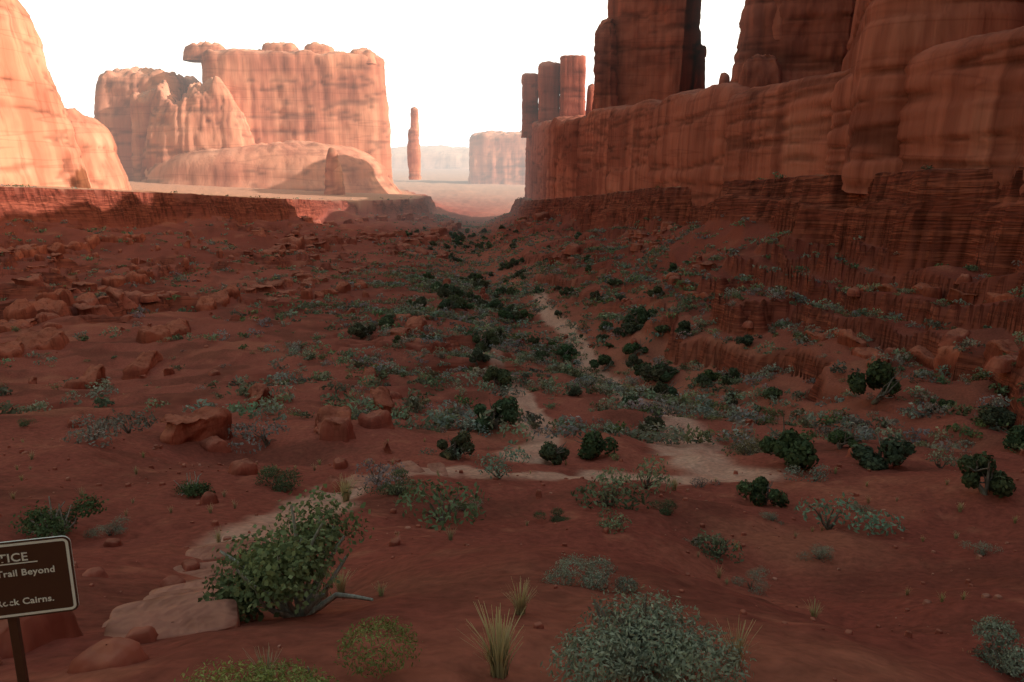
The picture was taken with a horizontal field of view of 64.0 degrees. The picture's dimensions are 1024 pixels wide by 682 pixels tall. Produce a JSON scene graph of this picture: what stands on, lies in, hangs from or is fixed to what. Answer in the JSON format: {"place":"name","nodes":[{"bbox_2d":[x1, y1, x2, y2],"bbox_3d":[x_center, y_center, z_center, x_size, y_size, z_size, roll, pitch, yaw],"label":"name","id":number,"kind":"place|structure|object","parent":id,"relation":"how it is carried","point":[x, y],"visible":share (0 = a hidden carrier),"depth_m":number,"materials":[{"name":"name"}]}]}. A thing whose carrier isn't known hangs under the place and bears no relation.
{"place":"outdoors","nodes":[
{"label":"outdoors","id":0,"kind":"place"},
{"bbox_2d":[0,0,525,194],"bbox_3d":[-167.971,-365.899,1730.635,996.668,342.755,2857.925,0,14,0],"label":"rock formations","id":1,"kind":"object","parent":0,"point":[313,116],"depth_m":704.87,"materials":[{"name":"orange stone"}]},
{"bbox_2d":[18,0,744,146],"label":"sky","id":2,"kind":"structure","parent":0,"point":[462,64],"materials":[{"name":"white"}]},
{"bbox_2d":[0,167,1023,681],"bbox_3d":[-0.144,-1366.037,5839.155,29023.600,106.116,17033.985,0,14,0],"label":"desert ground","id":3,"kind":"structure","parent":0,"point":[924,223],"depth_m":42.52,"materials":[{"name":"red soil"}]},
{"bbox_2d":[0,536,78,681],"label":"notice sign","id":4,"kind":"object","parent":3,"relation":"on","point":[37,576],"visible":1,"depth_m":4.94,"materials":[{"name":"brown metal"}]},
{"bbox_2d":[0,211,1023,680],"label":"rocks","id":5,"kind":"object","parent":3,"relation":"on","point":[170,607],"depth_m":78.80,"materials":[{"name":"brown stone"}]},
{"bbox_2d":[0,165,1023,681],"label":"juniper shrubs","id":6,"kind":"object","parent":3,"relation":"on","point":[796,449],"depth_m":77.43,"materials":[{"name":"green plant"}]},
{"bbox_2d":[8,418,1023,681],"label":"shrubs","id":7,"kind":"object","parent":3,"relation":"on","point":[260,570],"depth_m":6.70,"materials":[{"name":"green plant"}]},
{"bbox_2d":[521,0,1023,207],"bbox_3d":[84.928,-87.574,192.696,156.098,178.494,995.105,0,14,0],"label":"cliff wall","id":8,"kind":"structure","parent":0,"point":[857,95],"depth_m":216.47,"materials":[{"name":"brown stone"}]}
]}

